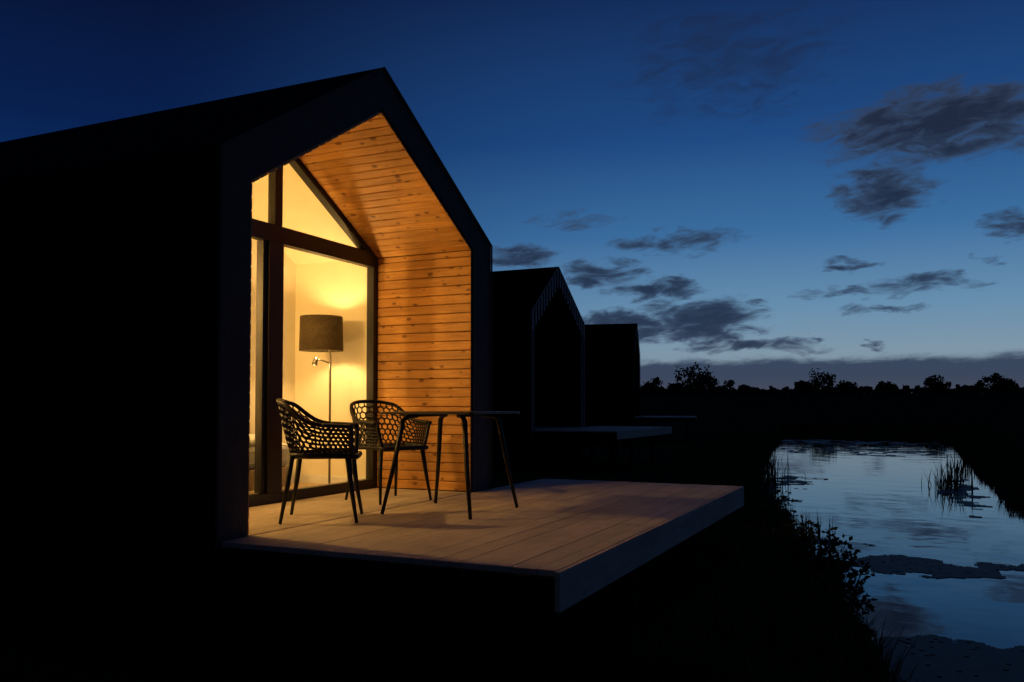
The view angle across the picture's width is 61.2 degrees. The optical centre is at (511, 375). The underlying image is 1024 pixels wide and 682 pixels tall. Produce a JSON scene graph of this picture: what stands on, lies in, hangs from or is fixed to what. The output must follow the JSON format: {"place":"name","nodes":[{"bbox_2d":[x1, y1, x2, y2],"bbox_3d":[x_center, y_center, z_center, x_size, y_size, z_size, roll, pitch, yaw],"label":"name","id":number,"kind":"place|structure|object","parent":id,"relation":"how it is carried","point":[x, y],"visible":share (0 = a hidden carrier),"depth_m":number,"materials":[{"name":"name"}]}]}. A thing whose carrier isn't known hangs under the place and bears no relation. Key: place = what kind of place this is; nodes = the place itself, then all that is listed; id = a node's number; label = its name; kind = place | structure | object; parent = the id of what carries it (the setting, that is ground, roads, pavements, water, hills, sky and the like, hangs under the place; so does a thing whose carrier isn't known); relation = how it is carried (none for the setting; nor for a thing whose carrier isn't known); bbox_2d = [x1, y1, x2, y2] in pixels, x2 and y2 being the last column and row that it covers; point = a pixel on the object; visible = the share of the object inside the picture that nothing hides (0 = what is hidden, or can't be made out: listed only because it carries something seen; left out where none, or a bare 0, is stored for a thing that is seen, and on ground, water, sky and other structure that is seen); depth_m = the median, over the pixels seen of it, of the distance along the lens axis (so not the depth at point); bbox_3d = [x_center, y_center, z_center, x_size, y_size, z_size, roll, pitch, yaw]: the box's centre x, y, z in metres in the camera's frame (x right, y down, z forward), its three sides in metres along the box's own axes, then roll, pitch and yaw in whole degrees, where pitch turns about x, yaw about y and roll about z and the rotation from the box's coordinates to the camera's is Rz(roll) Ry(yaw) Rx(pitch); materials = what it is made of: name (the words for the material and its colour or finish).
{"place":"outdoors","nodes":[
{"label":"outdoors","id":0,"kind":"place"},
{"bbox_2d":[249,434,290,490],"bbox_3d":[-2.599,0.617,6.854,0.760,0.791,1.739,-1,-2,25],"label":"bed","id":1,"kind":"object","parent":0,"point":[285,452],"visible":0.03,"depth_m":7.06,"materials":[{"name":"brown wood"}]},
{"bbox_2d":[0,393,1023,681],"bbox_3d":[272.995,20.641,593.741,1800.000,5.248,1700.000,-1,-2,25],"label":"ground","id":2,"kind":"structure","parent":0,"point":[288,633],"depth_m":6.37,"materials":[{"name":"soil"}]},
{"bbox_2d":[0,67,743,676],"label":"gabled cabin","id":3,"kind":"object","parent":2,"relation":"on","point":[168,277],"visible":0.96,"depth_m":5.60,"materials":[{"name":"wood"}]},
{"bbox_2d":[248,158,377,506],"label":"window frames","id":4,"kind":"structure","parent":3,"relation":"in","point":[272,237],"depth_m":7.03,"materials":[{"name":"black metal"}]},
{"bbox_2d":[276,398,362,523],"bbox_3d":[-1.337,0.577,5.998,0.576,0.834,0.618,0,-2,-6],"label":"armchair","id":5,"kind":"object","parent":3,"relation":"on","point":[350,454],"visible":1,"depth_m":5.78,"materials":[{"name":"plastic"}]},
{"bbox_2d":[299,314,342,485],"bbox_3d":[-1.802,0.251,8.152,0.410,1.613,0.410,-1,-2,25],"label":"floor lamp","id":6,"kind":"object","parent":3,"relation":"on","point":[320,333],"visible":0.88,"depth_m":8.02,"materials":[{"name":"fabric"}]},
{"bbox_2d":[345,400,431,504],"bbox_3d":[-1.043,0.619,7.200,0.618,0.834,0.576,2,-3,-43],"label":"armchair","id":7,"kind":"object","parent":3,"relation":"on","point":[380,446],"visible":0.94,"depth_m":7.20,"materials":[{"name":"plastic"}]},
{"bbox_2d":[380,411,519,519],"bbox_3d":[-0.450,0.641,6.458,0.770,0.740,0.810,-1,-2,25],"label":"outdoor table","id":8,"kind":"object","parent":3,"relation":"on","point":[462,415],"visible":1,"depth_m":6.31,"materials":[{"name":"plastic"}]},
{"bbox_2d":[492,267,671,471],"bbox_3d":[-1.679,0.279,24.195,11.230,6.001,4.852,-1,-2,25],"label":"gabled cabin","id":9,"kind":"object","parent":2,"relation":"on","point":[538,353],"visible":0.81,"depth_m":21.87,"materials":[{"name":"wood"}]},
{"bbox_2d":[535,319,542,426],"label":"window frames","id":10,"kind":"structure","parent":9,"relation":"in","point":[538,327],"depth_m":23.98,"materials":[{"name":"black metal"}]},
{"bbox_2d":[582,323,696,441],"bbox_3d":[2.910,0.776,39.162,10.630,6.051,4.852,0,-2,12],"label":"gabled cabin","id":11,"kind":"object","parent":2,"relation":"on","point":[612,374],"visible":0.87,"depth_m":36.54,"materials":[{"name":"wood"}]},
{"bbox_2d":[732,486,791,527],"bbox_3d":[3.470,1.913,12.100,0.866,0.790,0.752,-1,-2,25],"label":"bank bush","id":12,"kind":"object","parent":2,"relation":"on","point":[775,502],"visible":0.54,"depth_m":11.99,"materials":[{"name":"green plant"}]},
{"bbox_2d":[749,498,818,546],"bbox_3d":[3.431,1.994,10.935,0.743,0.866,0.861,0,-2,6],"label":"bank bush","id":13,"kind":"object","parent":2,"relation":"on","point":[777,523],"visible":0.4,"depth_m":11.03,"materials":[{"name":"green plant"}]},
{"bbox_2d":[759,515,839,559],"bbox_3d":[3.227,1.977,9.925,0.745,0.769,0.846,1,-2,-26],"label":"bank bush","id":14,"kind":"object","parent":2,"relation":"on","point":[804,536],"visible":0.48,"depth_m":9.90,"materials":[{"name":"green plant"}]},
{"bbox_2d":[593,418,1023,681],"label":"bank grass","id":15,"kind":"structure","parent":2,"relation":"on","point":[823,643],"depth_m":6.64,"materials":[{"name":"plant"}]},
{"bbox_2d":[779,523,860,583],"bbox_3d":[3.199,2.033,9.097,0.874,0.861,0.736,1,-2,-17],"label":"bank bush","id":16,"kind":"object","parent":2,"relation":"on","point":[830,559],"visible":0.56,"depth_m":9.01,"materials":[{"name":"green plant"}]},
{"bbox_2d":[640,362,1023,393],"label":"tree line","id":17,"kind":"object","parent":2,"relation":"on","point":[699,383],"visible":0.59,"depth_m":157.90,"materials":[{"name":"green plant"}]},
{"bbox_2d":[804,555,877,617],"bbox_3d":[3.145,2.086,8.229,0.654,0.722,0.772,-1,-2,25],"label":"bank bush","id":18,"kind":"object","parent":2,"relation":"on","point":[851,590],"visible":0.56,"depth_m":8.14,"materials":[{"name":"green plant"}]},
{"bbox_2d":[719,440,974,545],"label":"reeds","id":19,"kind":"object","parent":2,"relation":"on","point":[948,482],"visible":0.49,"depth_m":21.41,"materials":[{"name":"green plant"}]},
{"bbox_2d":[0,0,1023,393],"label":"sky","id":20,"kind":"structure","parent":0,"point":[773,192],"materials":[{"name":"blue"}]},
{"bbox_2d":[762,435,1023,681],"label":"canal water","id":21,"kind":"structure","parent":0,"point":[886,505],"depth_m":14.20,"materials":[{"name":"blue liquid"}]},
{"bbox_2d":[765,439,1023,681],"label":"duckweed mat","id":22,"kind":"object","parent":21,"relation":"on","point":[949,660],"visible":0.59,"depth_m":7.11,"materials":[{"name":"green plant"}]}
]}

